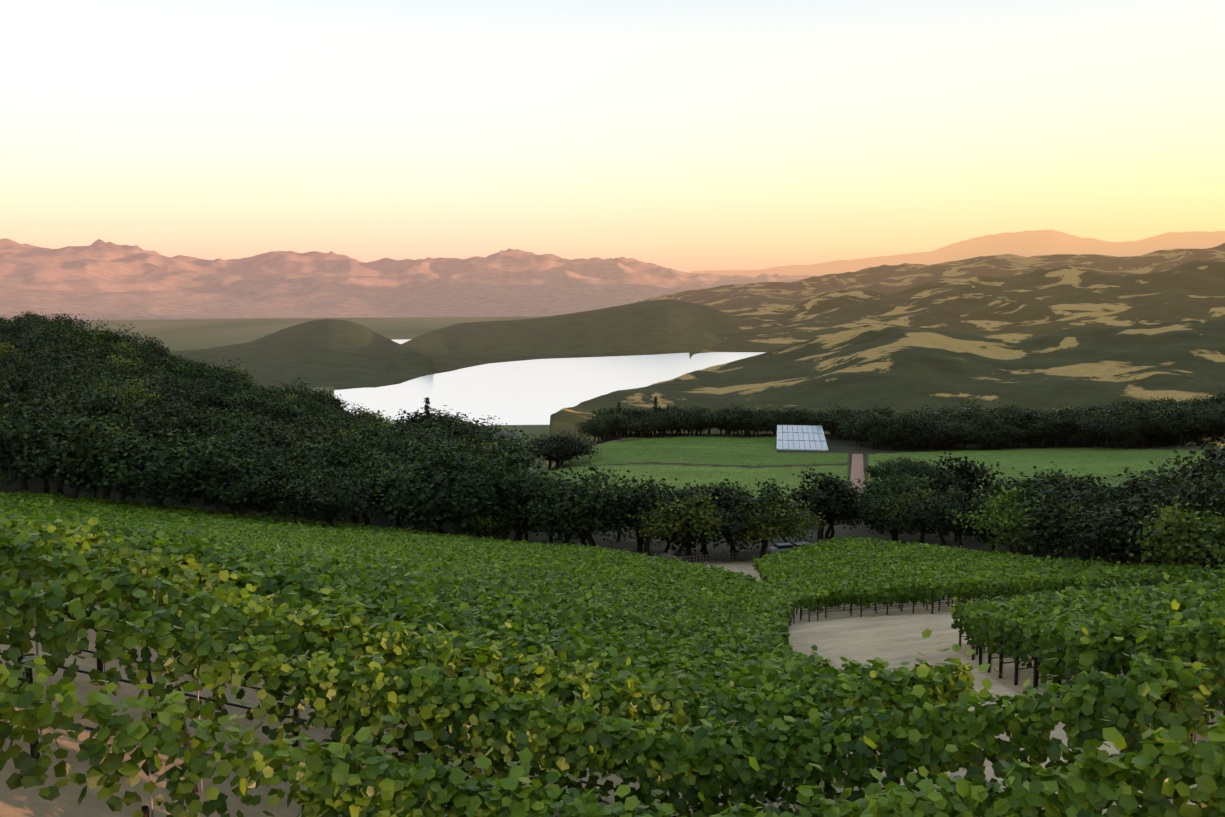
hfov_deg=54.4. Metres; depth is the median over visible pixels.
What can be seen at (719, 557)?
fence
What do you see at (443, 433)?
oak tree
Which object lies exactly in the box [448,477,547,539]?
oak tree
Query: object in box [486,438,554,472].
oak tree
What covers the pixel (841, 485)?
oak tree
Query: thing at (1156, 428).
oak tree
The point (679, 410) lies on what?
oak tree
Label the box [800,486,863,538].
oak tree
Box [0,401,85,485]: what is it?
oak tree
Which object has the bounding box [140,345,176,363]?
oak tree
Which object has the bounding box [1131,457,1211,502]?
oak tree
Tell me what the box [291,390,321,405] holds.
oak tree
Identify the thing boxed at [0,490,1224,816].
vineyard
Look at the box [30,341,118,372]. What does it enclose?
oak tree
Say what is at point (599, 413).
oak tree
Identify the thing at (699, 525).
oak tree
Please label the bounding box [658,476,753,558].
oak tree
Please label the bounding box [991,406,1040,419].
oak tree
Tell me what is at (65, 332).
oak tree
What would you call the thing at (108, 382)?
oak tree
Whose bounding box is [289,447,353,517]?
oak tree
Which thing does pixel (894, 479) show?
oak tree
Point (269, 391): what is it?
oak tree
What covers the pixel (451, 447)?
oak tree
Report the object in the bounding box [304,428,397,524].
oak tree
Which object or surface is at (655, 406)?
conifer tree
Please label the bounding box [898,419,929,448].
oak tree
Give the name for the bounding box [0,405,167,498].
oak tree
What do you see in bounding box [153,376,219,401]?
oak tree
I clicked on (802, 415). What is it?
oak tree
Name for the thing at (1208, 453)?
oak tree
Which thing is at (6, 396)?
oak tree
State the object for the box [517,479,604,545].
oak tree
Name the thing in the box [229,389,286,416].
oak tree
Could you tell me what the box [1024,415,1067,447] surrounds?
oak tree
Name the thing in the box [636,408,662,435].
oak tree
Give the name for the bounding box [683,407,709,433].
oak tree
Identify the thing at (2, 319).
oak tree
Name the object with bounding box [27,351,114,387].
oak tree
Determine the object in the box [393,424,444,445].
oak tree
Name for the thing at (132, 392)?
oak tree
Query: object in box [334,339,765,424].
lake
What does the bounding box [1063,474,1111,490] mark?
oak tree
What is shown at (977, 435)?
oak tree
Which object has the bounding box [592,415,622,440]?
oak tree
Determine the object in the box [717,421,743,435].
oak tree
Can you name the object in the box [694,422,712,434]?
oak tree
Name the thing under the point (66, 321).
oak tree
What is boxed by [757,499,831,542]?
oak tree
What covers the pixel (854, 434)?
oak tree
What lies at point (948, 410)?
oak tree
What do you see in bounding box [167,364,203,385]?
oak tree
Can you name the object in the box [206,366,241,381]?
oak tree
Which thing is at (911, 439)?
oak tree
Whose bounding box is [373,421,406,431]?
oak tree
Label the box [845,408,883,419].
oak tree
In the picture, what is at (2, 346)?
oak tree
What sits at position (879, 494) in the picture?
oak tree
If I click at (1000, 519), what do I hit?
oak tree
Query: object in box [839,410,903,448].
oak tree
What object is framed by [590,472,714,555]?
oak tree
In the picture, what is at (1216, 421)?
oak tree
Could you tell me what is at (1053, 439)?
oak tree
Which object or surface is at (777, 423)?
oak tree
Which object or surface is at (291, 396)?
oak tree
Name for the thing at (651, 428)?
oak tree
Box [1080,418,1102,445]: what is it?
oak tree
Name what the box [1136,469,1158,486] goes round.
oak tree
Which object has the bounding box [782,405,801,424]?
oak tree
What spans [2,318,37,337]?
oak tree
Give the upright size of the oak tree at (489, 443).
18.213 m
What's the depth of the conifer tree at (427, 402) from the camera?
507.09 m
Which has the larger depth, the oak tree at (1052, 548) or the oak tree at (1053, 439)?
the oak tree at (1053, 439)
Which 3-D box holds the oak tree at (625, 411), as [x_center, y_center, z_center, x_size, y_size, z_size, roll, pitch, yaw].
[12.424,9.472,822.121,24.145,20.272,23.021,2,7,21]
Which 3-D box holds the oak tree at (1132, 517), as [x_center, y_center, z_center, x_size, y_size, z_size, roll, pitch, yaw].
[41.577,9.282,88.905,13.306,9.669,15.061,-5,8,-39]
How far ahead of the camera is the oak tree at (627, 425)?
773.97 m
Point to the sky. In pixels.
(687, 136)
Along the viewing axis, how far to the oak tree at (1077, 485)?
143.66 m
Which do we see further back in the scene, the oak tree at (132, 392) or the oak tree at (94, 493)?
the oak tree at (132, 392)
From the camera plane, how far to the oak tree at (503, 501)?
180.74 m
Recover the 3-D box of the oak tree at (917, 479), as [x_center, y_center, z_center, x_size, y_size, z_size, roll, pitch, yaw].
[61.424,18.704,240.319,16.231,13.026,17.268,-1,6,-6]
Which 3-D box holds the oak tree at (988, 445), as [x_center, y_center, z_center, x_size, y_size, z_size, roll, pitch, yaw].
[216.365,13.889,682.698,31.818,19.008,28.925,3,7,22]
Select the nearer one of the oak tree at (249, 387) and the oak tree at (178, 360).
the oak tree at (249, 387)
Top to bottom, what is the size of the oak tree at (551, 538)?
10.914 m
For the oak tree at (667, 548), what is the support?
on the ground
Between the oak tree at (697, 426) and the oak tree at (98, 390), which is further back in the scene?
the oak tree at (697, 426)
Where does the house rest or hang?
on the ground
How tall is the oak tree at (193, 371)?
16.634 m
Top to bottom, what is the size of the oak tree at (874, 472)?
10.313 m
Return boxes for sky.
[0,0,1224,272]
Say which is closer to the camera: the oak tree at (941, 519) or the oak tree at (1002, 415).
the oak tree at (941, 519)
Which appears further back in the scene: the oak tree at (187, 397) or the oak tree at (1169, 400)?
the oak tree at (1169, 400)
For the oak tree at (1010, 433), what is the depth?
664.02 m
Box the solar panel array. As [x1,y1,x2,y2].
[777,425,827,450]
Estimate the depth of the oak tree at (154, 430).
210.58 m
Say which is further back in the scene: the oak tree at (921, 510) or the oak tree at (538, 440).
the oak tree at (538, 440)
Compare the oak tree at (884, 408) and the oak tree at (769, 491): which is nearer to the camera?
the oak tree at (769, 491)
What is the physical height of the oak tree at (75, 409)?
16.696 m
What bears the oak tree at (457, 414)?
on the ground
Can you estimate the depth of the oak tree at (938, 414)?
728.06 m
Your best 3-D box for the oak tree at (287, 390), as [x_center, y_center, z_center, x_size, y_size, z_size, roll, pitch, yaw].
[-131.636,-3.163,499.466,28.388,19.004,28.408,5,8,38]
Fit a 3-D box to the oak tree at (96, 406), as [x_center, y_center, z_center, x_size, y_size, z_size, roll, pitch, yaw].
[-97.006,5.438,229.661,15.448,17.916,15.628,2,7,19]
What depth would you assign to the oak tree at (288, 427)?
249.59 m
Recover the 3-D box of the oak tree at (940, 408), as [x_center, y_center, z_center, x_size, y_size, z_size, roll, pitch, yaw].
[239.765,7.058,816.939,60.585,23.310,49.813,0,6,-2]
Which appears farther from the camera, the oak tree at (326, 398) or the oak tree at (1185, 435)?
the oak tree at (1185, 435)
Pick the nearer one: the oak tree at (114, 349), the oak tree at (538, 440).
the oak tree at (114, 349)
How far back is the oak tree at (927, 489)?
221.66 m
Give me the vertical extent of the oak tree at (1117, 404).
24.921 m
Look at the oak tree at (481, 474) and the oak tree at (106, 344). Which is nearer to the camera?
the oak tree at (481, 474)
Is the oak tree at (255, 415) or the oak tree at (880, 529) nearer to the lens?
the oak tree at (880, 529)
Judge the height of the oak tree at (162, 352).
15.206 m
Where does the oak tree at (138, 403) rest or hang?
on the ground
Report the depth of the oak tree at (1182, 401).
734.41 m
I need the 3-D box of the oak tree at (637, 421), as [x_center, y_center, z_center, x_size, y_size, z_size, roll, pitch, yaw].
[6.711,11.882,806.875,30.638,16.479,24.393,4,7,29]
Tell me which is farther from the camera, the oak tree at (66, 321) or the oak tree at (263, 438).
the oak tree at (66, 321)
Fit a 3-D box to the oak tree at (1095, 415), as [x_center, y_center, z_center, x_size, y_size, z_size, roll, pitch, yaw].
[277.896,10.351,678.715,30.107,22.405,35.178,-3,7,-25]
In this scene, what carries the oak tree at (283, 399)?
on the ground
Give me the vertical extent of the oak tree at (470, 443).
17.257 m
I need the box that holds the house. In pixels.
[493,430,515,447]
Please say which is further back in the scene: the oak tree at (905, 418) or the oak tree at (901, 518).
the oak tree at (905, 418)
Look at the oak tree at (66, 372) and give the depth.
327.53 m
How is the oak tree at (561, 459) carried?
on the ground
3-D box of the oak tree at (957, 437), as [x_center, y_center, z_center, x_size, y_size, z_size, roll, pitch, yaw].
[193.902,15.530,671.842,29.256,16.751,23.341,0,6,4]
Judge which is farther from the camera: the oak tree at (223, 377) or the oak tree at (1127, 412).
the oak tree at (1127, 412)
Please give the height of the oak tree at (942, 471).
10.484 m
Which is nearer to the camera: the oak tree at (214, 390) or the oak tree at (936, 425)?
the oak tree at (214, 390)
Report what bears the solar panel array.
on the ground
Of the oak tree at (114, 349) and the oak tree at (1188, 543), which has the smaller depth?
the oak tree at (1188, 543)
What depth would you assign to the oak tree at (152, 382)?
331.58 m
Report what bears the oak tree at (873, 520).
on the ground
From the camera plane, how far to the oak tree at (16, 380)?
268.61 m
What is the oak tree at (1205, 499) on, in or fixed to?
on the ground
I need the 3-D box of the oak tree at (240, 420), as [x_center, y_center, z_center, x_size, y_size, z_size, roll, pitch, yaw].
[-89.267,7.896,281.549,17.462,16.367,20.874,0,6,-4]
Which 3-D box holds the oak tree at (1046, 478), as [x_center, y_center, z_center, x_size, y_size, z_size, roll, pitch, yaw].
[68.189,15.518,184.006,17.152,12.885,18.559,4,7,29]
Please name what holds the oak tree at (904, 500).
on the ground
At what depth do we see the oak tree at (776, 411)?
842.96 m
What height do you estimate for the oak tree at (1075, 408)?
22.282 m
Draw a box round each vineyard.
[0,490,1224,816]
[752,534,1224,621]
[951,572,1224,743]
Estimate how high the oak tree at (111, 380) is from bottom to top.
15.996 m
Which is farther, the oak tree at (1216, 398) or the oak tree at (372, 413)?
the oak tree at (1216, 398)
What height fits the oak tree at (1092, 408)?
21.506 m
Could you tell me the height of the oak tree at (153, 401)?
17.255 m
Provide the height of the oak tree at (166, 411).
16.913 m
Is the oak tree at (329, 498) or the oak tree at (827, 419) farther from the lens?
the oak tree at (827, 419)
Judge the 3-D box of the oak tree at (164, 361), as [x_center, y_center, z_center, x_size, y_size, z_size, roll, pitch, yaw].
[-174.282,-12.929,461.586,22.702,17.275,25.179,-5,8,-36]
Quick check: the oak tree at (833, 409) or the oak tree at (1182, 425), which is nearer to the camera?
the oak tree at (1182, 425)
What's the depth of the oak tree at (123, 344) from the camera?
481.17 m
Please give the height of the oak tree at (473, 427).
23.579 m
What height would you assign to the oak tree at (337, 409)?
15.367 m
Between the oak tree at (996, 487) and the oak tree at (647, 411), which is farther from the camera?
the oak tree at (647, 411)
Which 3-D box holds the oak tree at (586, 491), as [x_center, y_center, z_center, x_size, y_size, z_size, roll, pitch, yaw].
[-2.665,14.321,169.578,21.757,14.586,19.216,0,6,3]
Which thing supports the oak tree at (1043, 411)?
on the ground
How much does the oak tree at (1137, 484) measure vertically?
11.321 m
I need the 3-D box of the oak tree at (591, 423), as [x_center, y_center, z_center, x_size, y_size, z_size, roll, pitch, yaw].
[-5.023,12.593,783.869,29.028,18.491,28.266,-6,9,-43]
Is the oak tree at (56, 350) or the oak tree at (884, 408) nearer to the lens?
the oak tree at (56, 350)
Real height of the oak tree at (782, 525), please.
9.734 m
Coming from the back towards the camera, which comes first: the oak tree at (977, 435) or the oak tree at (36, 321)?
the oak tree at (977, 435)
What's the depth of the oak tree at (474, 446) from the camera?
360.67 m
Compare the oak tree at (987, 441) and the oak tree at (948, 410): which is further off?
the oak tree at (948, 410)
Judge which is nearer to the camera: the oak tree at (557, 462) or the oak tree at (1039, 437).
the oak tree at (557, 462)
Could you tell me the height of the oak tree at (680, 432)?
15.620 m
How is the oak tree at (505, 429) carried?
on the ground
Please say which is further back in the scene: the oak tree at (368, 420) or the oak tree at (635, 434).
the oak tree at (635, 434)
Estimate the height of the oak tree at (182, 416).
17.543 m
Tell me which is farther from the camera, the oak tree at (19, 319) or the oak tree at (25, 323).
the oak tree at (19, 319)
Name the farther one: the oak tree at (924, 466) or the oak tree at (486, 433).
the oak tree at (486, 433)
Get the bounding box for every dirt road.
[529,434,690,469]
[850,454,865,493]
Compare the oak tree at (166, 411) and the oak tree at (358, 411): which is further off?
the oak tree at (358, 411)
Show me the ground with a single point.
(1050, 319)
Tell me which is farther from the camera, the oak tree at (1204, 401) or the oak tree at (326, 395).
the oak tree at (1204, 401)
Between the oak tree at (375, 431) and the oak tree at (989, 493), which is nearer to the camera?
the oak tree at (989, 493)
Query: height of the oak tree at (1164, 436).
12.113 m
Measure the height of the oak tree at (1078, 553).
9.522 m
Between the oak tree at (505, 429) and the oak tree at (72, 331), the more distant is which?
the oak tree at (505, 429)
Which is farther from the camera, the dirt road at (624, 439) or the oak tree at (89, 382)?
the dirt road at (624, 439)
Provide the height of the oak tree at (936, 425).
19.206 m
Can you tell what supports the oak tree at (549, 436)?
on the ground
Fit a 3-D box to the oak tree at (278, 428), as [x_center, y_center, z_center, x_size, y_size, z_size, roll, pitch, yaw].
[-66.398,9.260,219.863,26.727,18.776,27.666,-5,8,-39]
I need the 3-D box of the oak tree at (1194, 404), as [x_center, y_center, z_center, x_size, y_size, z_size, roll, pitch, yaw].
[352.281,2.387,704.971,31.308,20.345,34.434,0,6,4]
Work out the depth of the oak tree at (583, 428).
785.72 m
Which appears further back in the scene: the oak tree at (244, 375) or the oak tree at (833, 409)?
the oak tree at (833, 409)
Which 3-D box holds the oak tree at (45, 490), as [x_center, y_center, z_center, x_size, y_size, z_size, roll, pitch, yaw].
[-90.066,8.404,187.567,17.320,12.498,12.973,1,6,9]
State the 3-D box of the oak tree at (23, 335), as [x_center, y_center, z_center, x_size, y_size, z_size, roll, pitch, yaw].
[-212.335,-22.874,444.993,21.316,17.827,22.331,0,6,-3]
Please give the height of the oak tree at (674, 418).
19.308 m
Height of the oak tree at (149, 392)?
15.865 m
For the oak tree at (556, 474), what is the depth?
285.18 m
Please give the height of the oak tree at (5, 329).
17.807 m
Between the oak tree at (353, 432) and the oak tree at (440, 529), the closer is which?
the oak tree at (440, 529)
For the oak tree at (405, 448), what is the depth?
251.89 m
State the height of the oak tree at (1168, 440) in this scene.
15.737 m
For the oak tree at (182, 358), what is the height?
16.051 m
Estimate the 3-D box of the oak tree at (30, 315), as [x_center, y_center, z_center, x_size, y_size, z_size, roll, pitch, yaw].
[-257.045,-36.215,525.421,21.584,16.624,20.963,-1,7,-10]
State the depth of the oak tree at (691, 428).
818.05 m
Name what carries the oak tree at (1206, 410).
on the ground
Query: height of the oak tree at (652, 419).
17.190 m
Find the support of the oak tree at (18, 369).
on the ground
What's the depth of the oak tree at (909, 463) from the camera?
424.00 m
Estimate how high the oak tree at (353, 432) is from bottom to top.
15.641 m
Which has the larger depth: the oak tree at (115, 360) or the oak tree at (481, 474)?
the oak tree at (115, 360)
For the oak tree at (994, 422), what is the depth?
676.56 m
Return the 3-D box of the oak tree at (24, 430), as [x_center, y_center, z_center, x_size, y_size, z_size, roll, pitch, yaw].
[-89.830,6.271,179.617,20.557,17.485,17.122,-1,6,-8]
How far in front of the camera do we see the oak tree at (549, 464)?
630.44 m
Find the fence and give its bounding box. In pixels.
[649,551,760,564]
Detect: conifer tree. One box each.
[422,397,431,416]
[652,396,658,412]
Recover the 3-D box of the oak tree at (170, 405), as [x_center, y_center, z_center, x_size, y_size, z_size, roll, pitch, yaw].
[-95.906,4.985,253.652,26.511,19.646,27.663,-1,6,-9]
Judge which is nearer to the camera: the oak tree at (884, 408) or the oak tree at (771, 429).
the oak tree at (884, 408)
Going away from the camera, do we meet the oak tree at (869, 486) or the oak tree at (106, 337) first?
the oak tree at (869, 486)
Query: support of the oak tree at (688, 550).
on the ground
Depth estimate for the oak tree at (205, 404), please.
329.33 m
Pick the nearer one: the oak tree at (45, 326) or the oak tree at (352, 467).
the oak tree at (352, 467)
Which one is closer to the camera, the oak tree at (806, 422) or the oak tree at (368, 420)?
the oak tree at (368, 420)
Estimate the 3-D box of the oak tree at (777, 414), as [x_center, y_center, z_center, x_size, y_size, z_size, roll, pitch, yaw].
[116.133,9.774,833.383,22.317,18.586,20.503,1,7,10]
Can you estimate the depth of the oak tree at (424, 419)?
496.16 m
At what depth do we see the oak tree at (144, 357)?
470.34 m
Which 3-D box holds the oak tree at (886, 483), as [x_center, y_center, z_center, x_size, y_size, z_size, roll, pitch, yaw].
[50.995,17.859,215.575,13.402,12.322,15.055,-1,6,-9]
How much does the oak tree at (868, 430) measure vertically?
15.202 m
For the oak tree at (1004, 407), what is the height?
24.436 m
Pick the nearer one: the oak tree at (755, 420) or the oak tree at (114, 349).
the oak tree at (114, 349)
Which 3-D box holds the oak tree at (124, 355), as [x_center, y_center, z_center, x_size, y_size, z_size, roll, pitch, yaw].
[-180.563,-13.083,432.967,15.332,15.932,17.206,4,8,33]
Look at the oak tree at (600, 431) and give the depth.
766.56 m
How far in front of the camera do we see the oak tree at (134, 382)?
352.55 m
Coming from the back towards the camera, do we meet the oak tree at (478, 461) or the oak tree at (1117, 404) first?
the oak tree at (1117, 404)
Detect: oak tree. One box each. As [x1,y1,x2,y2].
[0,316,36,330]
[0,318,16,329]
[0,321,35,338]
[0,325,85,355]
[0,339,26,361]
[0,347,34,371]
[0,356,61,393]
[0,367,61,407]
[0,375,43,408]
[0,378,30,418]
[0,389,96,478]
[0,391,79,492]
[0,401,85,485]
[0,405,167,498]
[0,422,93,492]
[1,354,50,373]
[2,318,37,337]
[10,310,45,323]
[12,316,49,326]
[12,324,62,348]
[13,431,87,494]
[14,374,158,430]
[22,342,108,369]
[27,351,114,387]
[27,370,121,399]
[30,319,59,335]
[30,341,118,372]
[31,359,110,390]
[34,321,96,348]
[34,380,77,405]
[36,309,95,330]
[41,326,103,348]
[41,420,161,498]
[44,390,104,410]
[44,427,250,508]
[46,382,135,408]
[48,326,82,339]
[59,369,127,391]
[60,387,96,408]
[61,319,126,340]
[69,466,101,497]
[73,325,127,346]
[73,436,165,499]
[74,329,112,345]
[74,392,155,426]
[75,368,121,385]
[80,342,120,362]
[88,376,164,411]
[91,406,148,486]
[92,324,143,346]
[97,341,124,355]
[97,342,150,369]
[97,350,138,364]
[97,375,121,387]
[99,368,188,399]
[100,330,132,348]
[102,355,174,380]
[105,339,141,356]
[106,353,165,372]
[107,395,155,413]
[116,375,165,389]
[116,386,223,443]
[116,402,195,452]
[117,386,168,402]
[117,395,198,415]
[119,343,156,356]
[119,401,188,435]
[121,372,185,391]
[125,367,160,377]
[126,332,170,354]
[128,349,162,367]
[133,362,204,391]
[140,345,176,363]
[142,355,189,375]
[144,448,174,504]
[145,377,213,414]
[152,347,172,358]
[153,355,220,386]
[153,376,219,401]
[155,425,289,512]
[162,407,242,441]
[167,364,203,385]
[169,355,194,365]
[171,355,193,364]
[171,365,206,386]
[180,408,313,461]
[184,398,228,416]
[186,435,246,504]
[189,390,248,419]
[190,366,250,391]
[191,358,254,382]
[191,446,302,516]
[202,379,263,401]
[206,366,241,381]
[207,375,248,394]
[209,407,272,434]
[213,419,303,510]
[214,407,275,431]
[222,391,294,427]
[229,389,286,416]
[230,365,258,387]
[231,455,298,515]
[233,379,268,397]
[257,422,307,439]
[257,438,342,518]
[258,383,284,396]
[262,389,302,409]
[262,463,385,525]
[268,381,295,393]
[268,391,298,400]
[268,395,315,418]
[271,394,295,408]
[271,449,401,521]
[273,401,312,429]
[275,377,330,399]
[279,411,372,443]
[280,418,358,447]
[286,414,349,434]
[286,419,381,465]
[289,407,388,439]
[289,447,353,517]
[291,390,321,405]
[300,391,353,413]
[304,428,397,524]
[311,387,349,407]
[312,433,399,513]
[321,446,433,525]
[327,403,379,423]
[327,404,348,417]
[338,426,371,441]
[342,418,377,427]
[349,407,397,423]
[352,424,401,450]
[355,417,395,431]
[360,425,449,454]
[364,430,563,534]
[365,433,414,456]
[366,461,433,526]
[369,416,389,423]
[372,418,436,442]
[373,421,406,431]
[375,479,453,533]
[378,433,432,462]
[382,435,474,470]
[391,431,491,464]
[393,408,475,426]
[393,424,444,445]
[394,435,476,461]
[395,409,489,433]
[396,488,441,529]
[398,405,458,427]
[403,441,480,529]
[408,423,453,441]
[410,412,482,424]
[415,421,487,443]
[428,425,457,442]
[437,419,476,440]
[443,419,506,447]
[443,449,505,470]
[443,452,503,533]
[446,418,503,443]
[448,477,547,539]
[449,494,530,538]
[452,439,489,450]
[455,441,503,466]
[456,435,498,455]
[462,517,479,536]
[465,415,530,448]
[465,463,562,540]
[467,428,515,455]
[474,434,523,448]
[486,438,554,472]
[487,423,531,451]
[496,485,541,540]
[517,471,647,545]
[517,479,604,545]
[518,460,669,546]
[523,432,597,458]
[523,486,531,540]
[524,429,589,461]
[524,488,555,542]
[527,449,558,460]
[528,444,578,465]
[530,432,603,468]
[530,438,562,469]
[533,466,576,483]
[549,453,572,462]
[549,478,573,539]
[575,415,605,442]
[584,421,619,441]
[585,416,623,436]
[586,421,612,443]
[588,404,622,418]
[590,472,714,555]
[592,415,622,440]
[593,413,641,439]
[601,406,631,413]
[608,414,642,436]
[609,477,680,550]
[616,523,620,541]
[618,409,635,435]
[619,407,660,435]
[626,408,655,435]
[627,488,728,557]
[628,416,672,436]
[635,484,742,559]
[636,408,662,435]
[639,411,672,436]
[647,412,697,436]
[654,404,701,434]
[654,534,670,551]
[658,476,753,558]
[666,414,692,434]
[676,412,705,434]
[680,408,728,433]
[682,421,700,435]
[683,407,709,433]
[687,417,703,434]
[691,479,825,559]
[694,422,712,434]
[698,405,758,435]
[702,474,757,508]
[708,416,725,435]
[717,403,774,436]
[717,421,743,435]
[719,493,815,557]
[725,412,763,436]
[730,478,798,553]
[731,408,778,436]
[750,426,770,435]
[757,405,793,426]
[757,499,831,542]
[760,408,792,433]
[763,421,776,435]
[770,415,792,432]
[771,410,789,423]
[774,408,809,427]
[777,467,873,542]
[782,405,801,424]
[786,406,818,424]
[788,415,827,430]
[789,472,874,539]
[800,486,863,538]
[808,408,869,439]
[809,409,850,436]
[813,402,870,423]
[828,429,845,438]
[830,414,859,439]
[833,424,869,446]
[834,417,860,443]
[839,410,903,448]
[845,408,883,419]
[855,473,912,531]
[855,481,926,540]
[858,470,910,525]
[859,425,875,448]
[861,459,903,479]
[861,480,895,533]
[862,473,919,540]
[864,473,923,533]
[867,407,905,418]
[867,485,958,542]
[869,405,899,416]
[872,414,918,449]
[878,421,950,449]
[879,455,929,477]
[880,413,940,447]
[884,490,954,542]
[887,411,924,449]
[888,469,934,499]
[893,484,974,545]
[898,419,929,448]
[900,403,964,444]
[905,419,967,449]
[905,460,933,478]
[911,471,953,535]
[916,451,1003,540]
[917,463,961,480]
[919,484,993,548]
[925,408,954,416]
[927,410,970,443]
[933,399,996,413]
[935,421,976,449]
[945,482,1071,553]
[946,401,1001,417]
[950,409,981,441]
[956,498,1002,550]
[957,408,992,422]
[959,417,1019,447]
[959,424,996,449]
[960,426,1009,449]
[961,416,1013,447]
[964,475,1055,553]
[967,416,1002,448]
[971,477,1048,554]
[972,477,1029,540]
[982,401,1039,414]
[983,423,1023,448]
[984,461,1110,558]
[986,410,1019,444]
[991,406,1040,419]
[1003,475,1123,557]
[1004,410,1054,445]
[1006,468,1094,490]
[1011,429,1037,446]
[1011,509,1071,557]
[1020,420,1050,445]
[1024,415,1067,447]
[1034,418,1074,447]
[1038,435,1069,444]
[1040,405,1067,414]
[1041,488,1112,559]
[1048,407,1094,446]
[1048,408,1082,442]
[1049,472,1125,509]
[1050,498,1185,564]
[1052,403,1102,416]
[1055,466,1184,563]
[1057,411,1100,434]
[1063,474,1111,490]
[1065,469,1211,564]
[1066,481,1164,508]
[1075,412,1136,447]
[1077,407,1117,444]
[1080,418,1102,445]
[1081,401,1129,410]
[1083,399,1147,412]
[1085,405,1102,413]
[1085,432,1111,446]
[1090,404,1150,417]
[1093,400,1179,417]
[1101,408,1152,446]
[1101,414,1152,448]
[1102,410,1160,445]
[1116,495,1224,572]
[1118,408,1168,447]
[1118,477,1162,492]
[1127,397,1195,408]
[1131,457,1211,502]
[1133,436,1224,505]
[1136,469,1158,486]
[1147,440,1224,547]
[1150,403,1206,445]
[1150,407,1203,442]
[1152,403,1181,413]
[1153,427,1192,443]
[1154,432,1187,443]
[1158,418,1210,445]
[1159,404,1197,437]
[1161,455,1224,509]
[1168,397,1200,409]
[1174,406,1224,441]
[1178,396,1218,409]
[1181,395,1223,408]
[1183,419,1224,441]
[1192,401,1224,439]
[1198,391,1224,406]
[1203,407,1224,440]
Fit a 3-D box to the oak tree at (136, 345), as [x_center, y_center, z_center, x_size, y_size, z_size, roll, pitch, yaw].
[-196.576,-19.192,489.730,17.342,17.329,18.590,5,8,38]
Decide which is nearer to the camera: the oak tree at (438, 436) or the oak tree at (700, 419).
the oak tree at (438, 436)
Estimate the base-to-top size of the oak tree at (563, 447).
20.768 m
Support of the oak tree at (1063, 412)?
on the ground
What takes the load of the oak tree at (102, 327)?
on the ground
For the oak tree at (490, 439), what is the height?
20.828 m
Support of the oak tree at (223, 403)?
on the ground
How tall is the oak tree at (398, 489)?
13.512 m
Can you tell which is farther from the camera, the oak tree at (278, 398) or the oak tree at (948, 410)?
the oak tree at (948, 410)
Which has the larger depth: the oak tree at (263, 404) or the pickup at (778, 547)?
the oak tree at (263, 404)
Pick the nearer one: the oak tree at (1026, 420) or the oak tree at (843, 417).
the oak tree at (1026, 420)
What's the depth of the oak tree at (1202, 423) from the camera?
586.13 m
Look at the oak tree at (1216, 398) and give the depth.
674.23 m
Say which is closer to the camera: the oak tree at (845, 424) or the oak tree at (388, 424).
the oak tree at (388, 424)
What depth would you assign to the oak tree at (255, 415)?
288.35 m
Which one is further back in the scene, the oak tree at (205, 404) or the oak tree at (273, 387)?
the oak tree at (273, 387)
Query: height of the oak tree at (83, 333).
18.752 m
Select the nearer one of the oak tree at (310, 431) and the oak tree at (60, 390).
the oak tree at (310, 431)
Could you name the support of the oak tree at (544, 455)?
on the ground
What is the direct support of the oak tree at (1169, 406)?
on the ground
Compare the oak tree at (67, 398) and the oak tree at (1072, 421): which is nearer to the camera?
the oak tree at (67, 398)
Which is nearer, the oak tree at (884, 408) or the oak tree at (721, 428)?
the oak tree at (884, 408)
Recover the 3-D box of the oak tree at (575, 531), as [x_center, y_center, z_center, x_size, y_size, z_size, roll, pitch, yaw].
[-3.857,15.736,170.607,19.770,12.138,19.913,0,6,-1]
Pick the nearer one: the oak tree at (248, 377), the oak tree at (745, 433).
the oak tree at (248, 377)
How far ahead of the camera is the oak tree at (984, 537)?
172.90 m
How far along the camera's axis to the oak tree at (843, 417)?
765.04 m
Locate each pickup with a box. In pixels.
[768,542,795,552]
[792,541,810,546]
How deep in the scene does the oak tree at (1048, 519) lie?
117.52 m
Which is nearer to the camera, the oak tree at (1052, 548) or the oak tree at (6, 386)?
the oak tree at (1052, 548)
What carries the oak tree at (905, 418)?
on the ground
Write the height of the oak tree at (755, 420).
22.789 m
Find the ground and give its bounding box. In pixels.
[0,229,1224,816]
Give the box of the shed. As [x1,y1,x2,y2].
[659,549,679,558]
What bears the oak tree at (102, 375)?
on the ground
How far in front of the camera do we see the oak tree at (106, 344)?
461.54 m
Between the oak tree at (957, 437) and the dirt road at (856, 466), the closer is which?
the dirt road at (856, 466)
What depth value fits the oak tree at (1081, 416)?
697.85 m
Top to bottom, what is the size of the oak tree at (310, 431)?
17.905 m
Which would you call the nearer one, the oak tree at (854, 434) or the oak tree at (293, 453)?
the oak tree at (293, 453)
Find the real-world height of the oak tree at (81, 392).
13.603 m
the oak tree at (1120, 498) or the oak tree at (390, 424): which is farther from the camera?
the oak tree at (390, 424)
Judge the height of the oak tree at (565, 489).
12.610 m
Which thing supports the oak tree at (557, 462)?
on the ground
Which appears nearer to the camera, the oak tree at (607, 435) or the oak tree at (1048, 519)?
the oak tree at (1048, 519)
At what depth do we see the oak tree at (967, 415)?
733.37 m
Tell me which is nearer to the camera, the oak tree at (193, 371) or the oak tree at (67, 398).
the oak tree at (67, 398)
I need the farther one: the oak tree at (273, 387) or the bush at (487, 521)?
the oak tree at (273, 387)
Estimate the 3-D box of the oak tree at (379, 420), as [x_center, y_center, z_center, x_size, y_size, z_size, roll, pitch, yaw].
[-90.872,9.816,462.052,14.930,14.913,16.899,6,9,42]

